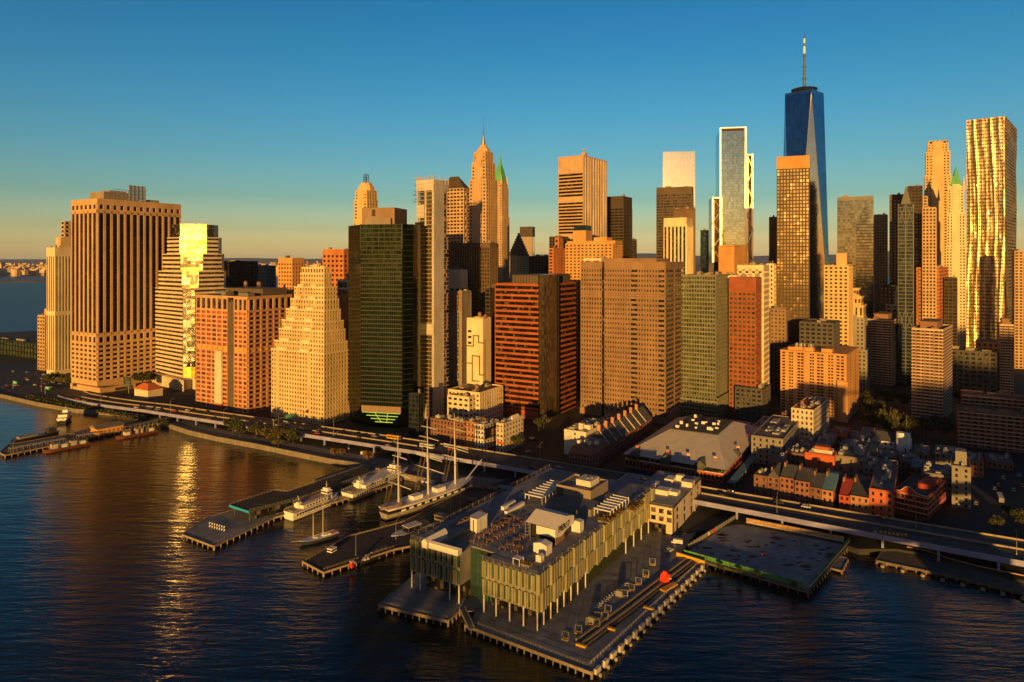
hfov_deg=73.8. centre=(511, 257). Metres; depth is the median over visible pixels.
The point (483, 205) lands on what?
skyscraper
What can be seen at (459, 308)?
office block
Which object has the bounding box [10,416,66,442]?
barge
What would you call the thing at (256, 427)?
tree
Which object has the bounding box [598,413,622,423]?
row house
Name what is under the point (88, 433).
covered walkway
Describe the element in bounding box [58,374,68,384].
tree
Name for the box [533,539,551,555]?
tent
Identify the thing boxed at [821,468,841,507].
row house
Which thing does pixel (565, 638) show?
swing seat
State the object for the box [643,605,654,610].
platform bench
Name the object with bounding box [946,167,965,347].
skyscraper
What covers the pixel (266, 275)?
office block
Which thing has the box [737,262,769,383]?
office tower
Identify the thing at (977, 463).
row house
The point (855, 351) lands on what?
window
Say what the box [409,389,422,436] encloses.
glass building
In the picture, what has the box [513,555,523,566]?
bar kiosk
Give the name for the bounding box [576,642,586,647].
platform bench
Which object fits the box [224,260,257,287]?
office block
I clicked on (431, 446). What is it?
bus
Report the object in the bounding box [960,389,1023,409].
apartment slab
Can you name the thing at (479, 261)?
skyscraper
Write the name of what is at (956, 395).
tree
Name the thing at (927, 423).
tree
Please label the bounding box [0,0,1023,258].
sky
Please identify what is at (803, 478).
row house
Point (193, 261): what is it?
skyscraper
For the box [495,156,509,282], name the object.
skyscraper
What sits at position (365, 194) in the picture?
skyscraper
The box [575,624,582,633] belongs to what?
swing seat
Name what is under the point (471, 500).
kiosk
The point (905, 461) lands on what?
row house
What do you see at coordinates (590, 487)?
plant house
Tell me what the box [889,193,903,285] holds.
skyscraper
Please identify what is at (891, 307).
apartment block
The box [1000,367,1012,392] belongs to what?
window
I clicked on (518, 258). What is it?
skyscraper
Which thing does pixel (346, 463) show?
seawall
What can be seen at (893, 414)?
tree
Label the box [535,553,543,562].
tent
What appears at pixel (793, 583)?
tree
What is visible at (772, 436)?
apartment building
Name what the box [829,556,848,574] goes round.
jetty
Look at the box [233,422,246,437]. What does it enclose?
tree
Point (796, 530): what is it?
fence
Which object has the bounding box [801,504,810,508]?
suv
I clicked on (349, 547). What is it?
pier
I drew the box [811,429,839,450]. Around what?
row house
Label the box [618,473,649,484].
market wing
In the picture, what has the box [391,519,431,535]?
work boat
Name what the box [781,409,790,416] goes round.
row house
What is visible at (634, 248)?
office block
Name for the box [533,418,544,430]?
tree
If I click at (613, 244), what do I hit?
window
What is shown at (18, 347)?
ferry terminal
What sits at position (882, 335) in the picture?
apartment tower
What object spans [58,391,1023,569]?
elevated highway
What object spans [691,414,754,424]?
row house
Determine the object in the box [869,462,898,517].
row house
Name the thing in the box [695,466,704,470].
gable window
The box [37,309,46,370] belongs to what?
office block
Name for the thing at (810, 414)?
loft block
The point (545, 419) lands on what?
tree
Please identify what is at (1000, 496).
bus
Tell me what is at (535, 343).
skyscraper
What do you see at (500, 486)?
kiosk
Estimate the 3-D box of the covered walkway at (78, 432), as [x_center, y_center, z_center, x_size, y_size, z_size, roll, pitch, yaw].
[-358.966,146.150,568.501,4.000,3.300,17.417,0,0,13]
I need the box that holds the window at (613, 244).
[566,244,621,384]
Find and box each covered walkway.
[8,437,65,452]
[70,428,89,436]
[77,431,96,439]
[124,417,170,428]
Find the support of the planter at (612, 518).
on the pier building at (569, 567)
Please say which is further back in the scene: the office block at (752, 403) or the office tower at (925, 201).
the office tower at (925, 201)
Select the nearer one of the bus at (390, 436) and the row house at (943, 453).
the row house at (943, 453)
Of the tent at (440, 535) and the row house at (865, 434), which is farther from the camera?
the row house at (865, 434)
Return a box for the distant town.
[0,261,321,276]
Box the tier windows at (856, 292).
[854,290,863,315]
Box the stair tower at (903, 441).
[896,414,911,459]
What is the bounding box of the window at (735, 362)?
[730,293,760,413]
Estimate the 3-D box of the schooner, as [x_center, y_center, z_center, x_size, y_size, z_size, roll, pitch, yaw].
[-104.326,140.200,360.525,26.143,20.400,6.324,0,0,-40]
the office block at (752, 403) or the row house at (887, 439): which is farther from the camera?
the office block at (752, 403)
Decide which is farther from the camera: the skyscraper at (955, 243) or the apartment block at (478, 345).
the skyscraper at (955, 243)
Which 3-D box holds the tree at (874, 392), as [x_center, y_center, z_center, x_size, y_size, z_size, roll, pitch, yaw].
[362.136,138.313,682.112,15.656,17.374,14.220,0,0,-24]
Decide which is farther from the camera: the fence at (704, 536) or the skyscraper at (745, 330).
the skyscraper at (745, 330)
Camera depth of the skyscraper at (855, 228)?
957.38 m
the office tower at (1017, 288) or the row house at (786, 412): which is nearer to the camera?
the row house at (786, 412)
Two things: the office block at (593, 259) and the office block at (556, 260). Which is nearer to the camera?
the office block at (593, 259)
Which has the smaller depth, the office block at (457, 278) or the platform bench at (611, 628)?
the platform bench at (611, 628)
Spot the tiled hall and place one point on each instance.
(148, 390)
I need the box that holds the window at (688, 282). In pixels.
[681,276,728,417]
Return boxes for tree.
[43,374,55,384]
[55,373,64,384]
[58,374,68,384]
[63,375,70,385]
[135,371,147,382]
[143,371,155,381]
[223,416,242,435]
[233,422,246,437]
[247,422,263,438]
[259,426,270,440]
[266,426,281,439]
[272,436,283,447]
[276,428,290,444]
[286,427,299,444]
[329,448,338,453]
[338,448,345,455]
[362,450,373,457]
[510,434,524,449]
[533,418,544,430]
[536,413,550,428]
[789,580,796,585]
[859,391,872,401]
[861,398,877,410]
[864,387,880,399]
[872,408,887,428]
[873,401,887,411]
[878,388,895,406]
[878,417,899,431]
[883,407,904,430]
[900,416,917,432]
[917,417,934,436]
[929,415,940,426]
[934,419,954,438]
[952,390,959,403]
[988,515,1004,532]
[1000,504,1015,519]
[1009,508,1023,528]
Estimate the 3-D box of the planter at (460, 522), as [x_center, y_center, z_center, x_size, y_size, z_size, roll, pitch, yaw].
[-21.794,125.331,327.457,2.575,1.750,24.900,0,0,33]
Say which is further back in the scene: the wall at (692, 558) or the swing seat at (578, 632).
the wall at (692, 558)
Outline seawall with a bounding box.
[0,393,496,489]
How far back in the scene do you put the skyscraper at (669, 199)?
1073.66 m
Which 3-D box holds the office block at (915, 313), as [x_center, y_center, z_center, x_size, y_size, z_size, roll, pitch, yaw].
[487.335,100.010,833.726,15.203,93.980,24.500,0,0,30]
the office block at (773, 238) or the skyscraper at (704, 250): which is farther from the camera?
the skyscraper at (704, 250)
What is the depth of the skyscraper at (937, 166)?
994.98 m
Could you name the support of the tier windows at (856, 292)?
in the office tower at (859, 326)
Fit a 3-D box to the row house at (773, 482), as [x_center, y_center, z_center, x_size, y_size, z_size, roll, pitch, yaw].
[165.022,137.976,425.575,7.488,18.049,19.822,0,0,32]
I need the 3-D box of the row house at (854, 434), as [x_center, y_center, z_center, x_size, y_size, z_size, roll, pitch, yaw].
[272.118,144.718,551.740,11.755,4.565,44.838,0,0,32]
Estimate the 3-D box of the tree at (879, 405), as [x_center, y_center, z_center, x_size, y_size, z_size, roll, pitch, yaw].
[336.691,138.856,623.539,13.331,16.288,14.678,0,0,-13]
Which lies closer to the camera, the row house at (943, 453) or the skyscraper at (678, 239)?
the row house at (943, 453)
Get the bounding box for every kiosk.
[349,560,353,567]
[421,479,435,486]
[433,512,449,521]
[466,497,477,505]
[496,484,510,491]
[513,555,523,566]
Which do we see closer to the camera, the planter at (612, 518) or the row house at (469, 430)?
the planter at (612, 518)
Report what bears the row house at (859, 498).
on the ground
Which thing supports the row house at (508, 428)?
on the ground
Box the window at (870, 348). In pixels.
[870,348,890,385]
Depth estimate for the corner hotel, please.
391.61 m
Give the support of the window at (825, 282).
in the office tower at (838, 289)
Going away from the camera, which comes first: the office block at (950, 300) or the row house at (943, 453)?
the row house at (943, 453)
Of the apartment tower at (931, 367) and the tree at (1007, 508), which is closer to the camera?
the tree at (1007, 508)
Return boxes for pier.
[0,419,157,457]
[182,464,403,550]
[302,487,500,576]
[378,530,705,679]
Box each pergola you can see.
[525,479,558,502]
[594,494,628,516]
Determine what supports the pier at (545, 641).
in the water
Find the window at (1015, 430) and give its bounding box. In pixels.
[960,430,1023,451]
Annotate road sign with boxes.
[273,413,292,425]
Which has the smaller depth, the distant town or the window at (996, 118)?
the window at (996, 118)
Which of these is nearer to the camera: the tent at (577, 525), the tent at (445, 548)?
the tent at (445, 548)
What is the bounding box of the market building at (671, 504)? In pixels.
[642,470,700,534]
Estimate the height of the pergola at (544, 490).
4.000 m
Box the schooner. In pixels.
[292,511,338,544]
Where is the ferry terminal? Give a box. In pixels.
[0,337,36,358]
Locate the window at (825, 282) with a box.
[825,282,846,345]
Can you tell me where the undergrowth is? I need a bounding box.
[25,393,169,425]
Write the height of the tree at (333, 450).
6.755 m
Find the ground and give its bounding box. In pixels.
[0,331,1023,582]
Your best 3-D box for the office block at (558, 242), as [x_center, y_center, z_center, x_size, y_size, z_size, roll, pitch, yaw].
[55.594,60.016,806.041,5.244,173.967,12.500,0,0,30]
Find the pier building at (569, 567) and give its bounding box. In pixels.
[410,464,654,630]
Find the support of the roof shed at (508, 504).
on the pier building at (569, 567)
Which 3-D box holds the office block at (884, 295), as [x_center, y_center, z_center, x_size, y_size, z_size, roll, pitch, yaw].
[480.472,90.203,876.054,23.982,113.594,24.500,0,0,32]
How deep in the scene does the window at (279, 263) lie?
767.79 m
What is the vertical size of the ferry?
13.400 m
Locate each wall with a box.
[70,383,135,393]
[676,551,704,563]
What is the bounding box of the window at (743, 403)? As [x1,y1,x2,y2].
[736,390,764,418]
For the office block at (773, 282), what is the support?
on the ground
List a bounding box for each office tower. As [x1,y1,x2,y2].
[195,281,291,413]
[278,255,303,297]
[322,247,347,297]
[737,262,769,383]
[824,253,852,345]
[853,287,869,390]
[916,265,948,325]
[923,195,927,206]
[1012,248,1023,368]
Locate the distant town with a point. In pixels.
(15, 269)
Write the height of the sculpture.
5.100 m
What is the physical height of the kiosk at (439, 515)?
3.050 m
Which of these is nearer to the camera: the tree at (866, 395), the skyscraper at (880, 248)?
the tree at (866, 395)
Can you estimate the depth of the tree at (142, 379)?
782.24 m
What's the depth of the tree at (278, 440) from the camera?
526.65 m
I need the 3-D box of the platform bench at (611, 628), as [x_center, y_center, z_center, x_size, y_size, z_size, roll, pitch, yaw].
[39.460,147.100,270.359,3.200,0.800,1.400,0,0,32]
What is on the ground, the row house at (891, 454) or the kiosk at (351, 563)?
the row house at (891, 454)
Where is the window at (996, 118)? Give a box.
[967,118,1016,345]
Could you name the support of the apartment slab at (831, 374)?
on the ground
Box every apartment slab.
[780,343,858,422]
[956,404,1023,452]
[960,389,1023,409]
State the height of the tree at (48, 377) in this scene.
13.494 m
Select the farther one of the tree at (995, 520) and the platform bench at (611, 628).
the tree at (995, 520)
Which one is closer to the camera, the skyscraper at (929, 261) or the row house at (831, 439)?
the row house at (831, 439)
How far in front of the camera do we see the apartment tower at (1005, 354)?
740.42 m
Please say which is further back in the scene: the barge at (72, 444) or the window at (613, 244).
the window at (613, 244)
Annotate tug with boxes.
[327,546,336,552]
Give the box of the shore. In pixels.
[0,263,888,276]
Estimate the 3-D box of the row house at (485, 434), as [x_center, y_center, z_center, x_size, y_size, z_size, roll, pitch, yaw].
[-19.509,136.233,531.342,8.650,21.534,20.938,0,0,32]
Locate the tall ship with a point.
(417, 501)
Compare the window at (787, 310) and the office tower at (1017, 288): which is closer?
the window at (787, 310)
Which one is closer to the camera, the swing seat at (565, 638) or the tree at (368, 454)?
the swing seat at (565, 638)
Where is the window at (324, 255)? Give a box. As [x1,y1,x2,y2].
[324,255,346,275]
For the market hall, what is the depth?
477.50 m
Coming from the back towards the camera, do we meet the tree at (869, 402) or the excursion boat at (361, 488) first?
the tree at (869, 402)
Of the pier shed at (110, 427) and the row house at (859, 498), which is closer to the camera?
the row house at (859, 498)
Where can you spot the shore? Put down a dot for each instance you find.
(697, 267)
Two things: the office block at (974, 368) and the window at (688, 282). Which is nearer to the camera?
the window at (688, 282)
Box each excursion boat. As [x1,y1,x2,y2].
[284,481,338,520]
[341,461,407,501]
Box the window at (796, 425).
[793,425,796,443]
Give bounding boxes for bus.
[387,434,400,439]
[420,442,434,448]
[997,492,1003,502]
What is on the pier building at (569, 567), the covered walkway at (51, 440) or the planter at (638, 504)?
the planter at (638, 504)
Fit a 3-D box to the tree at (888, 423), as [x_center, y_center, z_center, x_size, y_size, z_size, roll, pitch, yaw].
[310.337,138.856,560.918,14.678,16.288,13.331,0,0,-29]
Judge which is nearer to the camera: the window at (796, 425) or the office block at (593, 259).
the window at (796, 425)
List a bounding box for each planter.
[448,529,473,543]
[449,510,481,528]
[491,514,514,526]
[520,560,532,567]
[587,615,595,624]
[597,508,623,523]
[615,588,622,597]
[627,499,644,511]
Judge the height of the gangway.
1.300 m
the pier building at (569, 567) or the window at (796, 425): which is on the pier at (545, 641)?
the pier building at (569, 567)
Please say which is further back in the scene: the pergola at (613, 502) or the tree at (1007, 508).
the tree at (1007, 508)
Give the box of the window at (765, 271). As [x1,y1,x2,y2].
[765,271,766,381]
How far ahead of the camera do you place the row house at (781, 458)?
452.18 m
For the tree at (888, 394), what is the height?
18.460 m
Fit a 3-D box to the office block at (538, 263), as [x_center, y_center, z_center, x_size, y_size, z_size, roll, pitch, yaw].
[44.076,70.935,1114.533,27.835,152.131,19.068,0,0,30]
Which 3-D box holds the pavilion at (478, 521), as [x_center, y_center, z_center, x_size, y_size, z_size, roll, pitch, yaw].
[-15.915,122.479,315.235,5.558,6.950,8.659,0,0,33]
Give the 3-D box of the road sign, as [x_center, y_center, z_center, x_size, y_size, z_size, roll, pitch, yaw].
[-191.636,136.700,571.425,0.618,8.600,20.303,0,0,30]
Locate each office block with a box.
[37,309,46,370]
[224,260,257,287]
[258,264,275,286]
[337,278,347,308]
[340,291,347,339]
[447,266,467,290]
[447,289,470,388]
[529,254,548,273]
[549,235,567,247]
[549,246,564,273]
[555,235,562,247]
[584,256,605,260]
[632,237,636,257]
[719,245,747,274]
[726,272,737,390]
[735,382,770,420]
[766,261,776,307]
[769,215,776,262]
[770,305,789,392]
[799,318,839,346]
[875,284,897,312]
[914,301,915,325]
[943,275,957,345]
[952,345,996,391]
[975,338,996,351]
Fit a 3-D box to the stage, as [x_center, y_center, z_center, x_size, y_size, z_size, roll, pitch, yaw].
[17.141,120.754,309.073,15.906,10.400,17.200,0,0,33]
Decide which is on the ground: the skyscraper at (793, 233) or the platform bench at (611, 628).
the skyscraper at (793, 233)
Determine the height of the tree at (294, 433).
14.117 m
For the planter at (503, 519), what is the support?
on the pier building at (569, 567)
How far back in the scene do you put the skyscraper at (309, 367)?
615.82 m
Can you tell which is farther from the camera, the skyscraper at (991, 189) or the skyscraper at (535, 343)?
the skyscraper at (991, 189)
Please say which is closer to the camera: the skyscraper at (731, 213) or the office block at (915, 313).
the office block at (915, 313)
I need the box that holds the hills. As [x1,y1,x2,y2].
[0,251,888,263]
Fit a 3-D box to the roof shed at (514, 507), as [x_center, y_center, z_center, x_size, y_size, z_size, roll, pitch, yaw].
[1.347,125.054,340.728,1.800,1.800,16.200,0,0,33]
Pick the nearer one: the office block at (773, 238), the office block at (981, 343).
the office block at (981, 343)
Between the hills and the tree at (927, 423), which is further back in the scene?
the hills
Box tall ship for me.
[378,413,481,520]
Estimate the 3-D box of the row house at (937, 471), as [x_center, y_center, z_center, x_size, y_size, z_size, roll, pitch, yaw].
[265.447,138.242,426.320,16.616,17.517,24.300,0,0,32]
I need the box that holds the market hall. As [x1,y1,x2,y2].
[623,414,758,482]
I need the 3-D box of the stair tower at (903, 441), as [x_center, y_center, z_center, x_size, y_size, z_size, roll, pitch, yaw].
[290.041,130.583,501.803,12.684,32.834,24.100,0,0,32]
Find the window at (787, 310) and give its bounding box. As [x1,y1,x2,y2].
[772,310,787,391]
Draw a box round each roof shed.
[501,500,515,509]
[504,501,524,514]
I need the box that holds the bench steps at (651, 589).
[626,558,696,608]
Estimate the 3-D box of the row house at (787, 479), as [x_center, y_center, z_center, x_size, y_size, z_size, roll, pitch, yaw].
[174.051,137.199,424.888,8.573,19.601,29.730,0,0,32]
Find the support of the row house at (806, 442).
on the ground
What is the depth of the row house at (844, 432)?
548.36 m
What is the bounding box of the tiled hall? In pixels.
[134,382,162,398]
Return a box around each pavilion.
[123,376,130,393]
[470,511,487,533]
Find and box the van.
[671,538,682,544]
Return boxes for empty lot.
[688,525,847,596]
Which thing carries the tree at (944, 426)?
on the ground
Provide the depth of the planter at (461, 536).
306.18 m
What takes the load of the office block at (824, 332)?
on the ground
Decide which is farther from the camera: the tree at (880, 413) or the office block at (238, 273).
the office block at (238, 273)
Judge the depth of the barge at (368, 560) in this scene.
337.81 m
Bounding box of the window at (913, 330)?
[913,330,944,417]
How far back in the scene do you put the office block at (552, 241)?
846.64 m
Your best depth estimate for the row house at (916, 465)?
444.40 m
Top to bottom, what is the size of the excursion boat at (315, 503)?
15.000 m
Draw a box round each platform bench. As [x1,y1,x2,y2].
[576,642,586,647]
[607,626,615,631]
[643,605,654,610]
[660,582,677,591]
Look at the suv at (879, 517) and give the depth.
367.51 m
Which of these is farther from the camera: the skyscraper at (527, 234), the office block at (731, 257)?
the skyscraper at (527, 234)
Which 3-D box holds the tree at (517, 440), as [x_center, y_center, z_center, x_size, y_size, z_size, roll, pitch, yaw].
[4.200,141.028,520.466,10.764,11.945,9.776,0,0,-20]
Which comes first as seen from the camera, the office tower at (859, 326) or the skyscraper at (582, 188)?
the office tower at (859, 326)
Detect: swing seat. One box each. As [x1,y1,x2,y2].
[561,631,569,640]
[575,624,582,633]
[586,617,592,626]
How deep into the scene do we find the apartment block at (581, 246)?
780.25 m
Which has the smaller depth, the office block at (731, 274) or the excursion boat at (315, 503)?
the excursion boat at (315, 503)
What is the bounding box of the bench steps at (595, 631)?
[576,603,637,646]
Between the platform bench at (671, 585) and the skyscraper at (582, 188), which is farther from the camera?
the skyscraper at (582, 188)
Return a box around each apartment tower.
[867,311,897,386]
[911,318,952,418]
[997,317,1013,393]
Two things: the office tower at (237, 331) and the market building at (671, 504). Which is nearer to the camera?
the market building at (671, 504)
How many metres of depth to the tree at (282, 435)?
534.19 m
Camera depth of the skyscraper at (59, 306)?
860.54 m
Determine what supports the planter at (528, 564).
on the pier building at (569, 567)
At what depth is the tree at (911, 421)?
562.78 m
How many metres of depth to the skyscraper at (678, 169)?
1164.13 m
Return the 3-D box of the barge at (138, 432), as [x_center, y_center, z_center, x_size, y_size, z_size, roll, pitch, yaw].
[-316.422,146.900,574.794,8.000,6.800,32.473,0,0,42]
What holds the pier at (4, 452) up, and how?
in the water
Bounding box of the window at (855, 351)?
[782,351,855,415]
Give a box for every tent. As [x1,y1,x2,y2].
[421,528,447,548]
[429,540,461,555]
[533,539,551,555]
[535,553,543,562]
[571,518,583,532]
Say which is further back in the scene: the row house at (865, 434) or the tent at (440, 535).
the row house at (865, 434)
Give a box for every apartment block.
[466,312,490,384]
[565,225,621,385]
[886,290,897,315]
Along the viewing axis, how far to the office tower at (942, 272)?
811.96 m
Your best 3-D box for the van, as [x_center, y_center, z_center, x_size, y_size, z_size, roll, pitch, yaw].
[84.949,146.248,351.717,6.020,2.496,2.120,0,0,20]
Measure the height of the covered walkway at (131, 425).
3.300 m
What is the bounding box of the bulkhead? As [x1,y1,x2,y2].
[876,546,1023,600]
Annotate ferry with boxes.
[56,409,71,423]
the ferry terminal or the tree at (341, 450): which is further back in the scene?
the ferry terminal
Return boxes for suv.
[664,547,673,552]
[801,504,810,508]
[874,515,884,519]
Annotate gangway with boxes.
[459,607,474,629]
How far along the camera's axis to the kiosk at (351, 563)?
324.77 m
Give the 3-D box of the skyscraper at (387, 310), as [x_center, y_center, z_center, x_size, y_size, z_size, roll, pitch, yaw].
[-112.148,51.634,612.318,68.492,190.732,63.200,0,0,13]
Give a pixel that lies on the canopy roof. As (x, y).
(740, 471)
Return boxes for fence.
[684,549,804,587]
[688,515,735,548]
[746,517,843,541]
[809,537,849,586]
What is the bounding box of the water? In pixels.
[0,259,1023,681]
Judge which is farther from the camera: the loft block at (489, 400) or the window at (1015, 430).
the loft block at (489, 400)
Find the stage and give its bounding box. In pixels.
[525,508,573,545]
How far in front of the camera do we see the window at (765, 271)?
649.07 m
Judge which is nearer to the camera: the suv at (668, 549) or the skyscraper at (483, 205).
the suv at (668, 549)
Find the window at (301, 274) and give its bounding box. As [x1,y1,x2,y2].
[272,274,348,423]
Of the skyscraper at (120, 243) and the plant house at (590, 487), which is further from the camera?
the skyscraper at (120, 243)
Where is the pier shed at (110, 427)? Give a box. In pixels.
[88,421,124,434]
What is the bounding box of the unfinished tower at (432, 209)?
[414,174,448,421]
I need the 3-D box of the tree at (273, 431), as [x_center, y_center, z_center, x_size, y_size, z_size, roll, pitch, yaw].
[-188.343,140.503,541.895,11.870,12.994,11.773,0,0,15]
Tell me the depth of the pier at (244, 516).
392.49 m
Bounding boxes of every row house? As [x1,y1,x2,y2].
[430,414,469,445]
[463,416,485,447]
[475,418,498,449]
[496,414,522,452]
[564,418,608,454]
[569,404,651,467]
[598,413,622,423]
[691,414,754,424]
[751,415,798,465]
[753,416,769,429]
[754,467,770,495]
[767,462,782,498]
[771,452,787,468]
[780,460,798,500]
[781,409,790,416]
[785,443,809,466]
[794,463,817,503]
[797,437,814,446]
[804,444,836,473]
[810,468,825,505]
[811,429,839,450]
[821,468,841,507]
[829,426,849,441]
[836,438,872,479]
[838,430,858,444]
[839,474,853,510]
[850,474,871,513]
[857,427,884,451]
[863,456,897,476]
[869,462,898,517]
[872,427,895,448]
[872,447,898,462]
[900,452,918,477]
[910,457,935,475]
[913,443,928,458]
[921,461,950,500]
[935,444,962,465]
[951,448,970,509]
[967,451,983,477]
[985,452,1013,470]
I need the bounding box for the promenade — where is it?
[118,410,505,485]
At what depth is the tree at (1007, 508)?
381.89 m
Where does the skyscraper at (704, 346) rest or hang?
on the ground
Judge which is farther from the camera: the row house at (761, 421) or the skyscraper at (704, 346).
the skyscraper at (704, 346)
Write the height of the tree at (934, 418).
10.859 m
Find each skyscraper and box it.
[47,221,72,373]
[71,185,180,386]
[150,224,228,390]
[271,260,349,424]
[348,207,426,427]
[354,174,377,224]
[447,176,468,242]
[447,240,497,316]
[469,116,498,282]
[485,284,494,383]
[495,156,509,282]
[495,273,575,419]
[509,233,528,281]
[520,227,534,255]
[558,149,606,240]
[580,258,682,424]
[607,194,631,257]
[656,186,693,257]
[662,151,694,207]
[664,217,692,273]
[673,206,695,273]
[680,271,729,417]
[700,229,708,273]
[709,127,753,273]
[729,273,761,414]
[777,155,809,344]
[783,33,828,318]
[837,195,873,318]
[874,213,887,312]
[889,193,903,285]
[897,187,913,385]
[907,184,922,301]
[922,205,936,319]
[924,140,950,266]
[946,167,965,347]
[966,116,1016,347]
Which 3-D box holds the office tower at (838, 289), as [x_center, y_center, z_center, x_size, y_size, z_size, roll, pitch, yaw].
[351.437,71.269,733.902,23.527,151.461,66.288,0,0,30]
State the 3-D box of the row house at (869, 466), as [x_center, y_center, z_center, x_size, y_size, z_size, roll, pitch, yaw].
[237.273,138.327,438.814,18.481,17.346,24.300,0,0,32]
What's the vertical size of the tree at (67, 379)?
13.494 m
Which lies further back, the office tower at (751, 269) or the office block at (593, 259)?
the office block at (593, 259)
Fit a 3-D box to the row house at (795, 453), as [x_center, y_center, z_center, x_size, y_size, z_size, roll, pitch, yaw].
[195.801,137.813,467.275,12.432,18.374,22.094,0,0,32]
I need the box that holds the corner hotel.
[895,474,945,519]
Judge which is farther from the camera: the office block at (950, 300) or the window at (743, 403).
the office block at (950, 300)
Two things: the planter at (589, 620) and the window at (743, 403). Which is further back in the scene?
the window at (743, 403)
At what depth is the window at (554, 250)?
791.39 m
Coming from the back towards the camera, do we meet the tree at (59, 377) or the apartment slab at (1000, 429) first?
the tree at (59, 377)
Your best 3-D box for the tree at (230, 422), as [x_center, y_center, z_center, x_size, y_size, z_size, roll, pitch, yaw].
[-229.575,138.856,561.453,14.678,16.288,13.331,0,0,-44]
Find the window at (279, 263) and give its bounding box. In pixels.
[279,263,302,292]
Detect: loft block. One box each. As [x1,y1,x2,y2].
[447,392,475,417]
[448,383,502,418]
[791,395,828,439]
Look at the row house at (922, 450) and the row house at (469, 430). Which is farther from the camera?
the row house at (469, 430)
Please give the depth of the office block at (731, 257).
858.42 m
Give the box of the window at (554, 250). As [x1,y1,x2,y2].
[554,250,564,272]
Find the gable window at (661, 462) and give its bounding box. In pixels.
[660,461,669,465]
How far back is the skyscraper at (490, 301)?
693.53 m
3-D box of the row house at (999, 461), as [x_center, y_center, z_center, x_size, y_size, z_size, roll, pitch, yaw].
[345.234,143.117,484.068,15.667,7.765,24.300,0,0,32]
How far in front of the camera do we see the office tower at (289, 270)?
765.13 m
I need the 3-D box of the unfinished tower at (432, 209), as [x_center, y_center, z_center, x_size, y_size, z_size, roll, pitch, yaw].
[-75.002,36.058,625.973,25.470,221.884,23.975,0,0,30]
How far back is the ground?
504.12 m
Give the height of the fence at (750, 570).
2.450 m
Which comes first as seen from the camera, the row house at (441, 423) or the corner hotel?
the corner hotel
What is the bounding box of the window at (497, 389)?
[495,389,499,418]
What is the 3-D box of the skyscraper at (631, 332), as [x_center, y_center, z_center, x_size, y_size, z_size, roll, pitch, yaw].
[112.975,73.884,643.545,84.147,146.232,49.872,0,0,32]
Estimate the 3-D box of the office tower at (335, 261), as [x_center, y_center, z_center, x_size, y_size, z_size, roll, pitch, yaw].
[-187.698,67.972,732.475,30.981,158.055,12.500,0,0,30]
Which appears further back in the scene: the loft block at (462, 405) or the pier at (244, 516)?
the loft block at (462, 405)
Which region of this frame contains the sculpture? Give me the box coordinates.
[660,570,670,582]
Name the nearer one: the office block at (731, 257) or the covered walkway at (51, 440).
the covered walkway at (51, 440)
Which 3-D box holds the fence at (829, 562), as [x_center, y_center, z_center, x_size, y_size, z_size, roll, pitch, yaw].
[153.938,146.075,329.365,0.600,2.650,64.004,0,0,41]
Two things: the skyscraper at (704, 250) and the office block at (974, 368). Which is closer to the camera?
the office block at (974, 368)
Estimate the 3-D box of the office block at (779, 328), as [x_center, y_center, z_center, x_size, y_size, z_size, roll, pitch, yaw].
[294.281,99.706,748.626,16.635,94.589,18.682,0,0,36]
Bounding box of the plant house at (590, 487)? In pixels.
[556,474,607,500]
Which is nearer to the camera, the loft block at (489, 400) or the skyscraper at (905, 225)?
the loft block at (489, 400)
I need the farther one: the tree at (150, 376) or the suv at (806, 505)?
the tree at (150, 376)
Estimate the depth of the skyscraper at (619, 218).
977.77 m
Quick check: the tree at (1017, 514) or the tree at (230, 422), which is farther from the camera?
the tree at (230, 422)
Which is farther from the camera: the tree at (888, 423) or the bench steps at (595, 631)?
the tree at (888, 423)
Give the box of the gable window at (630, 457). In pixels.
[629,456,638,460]
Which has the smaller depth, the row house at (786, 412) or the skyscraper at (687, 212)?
the row house at (786, 412)
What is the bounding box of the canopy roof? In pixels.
[728,455,755,483]
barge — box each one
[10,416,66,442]
[42,438,90,452]
[115,425,157,438]
[359,547,392,563]
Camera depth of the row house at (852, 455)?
452.39 m
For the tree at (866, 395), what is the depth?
659.65 m
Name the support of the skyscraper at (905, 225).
on the ground
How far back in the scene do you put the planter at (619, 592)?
296.83 m
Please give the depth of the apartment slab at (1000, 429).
523.70 m
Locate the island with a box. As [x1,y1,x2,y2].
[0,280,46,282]

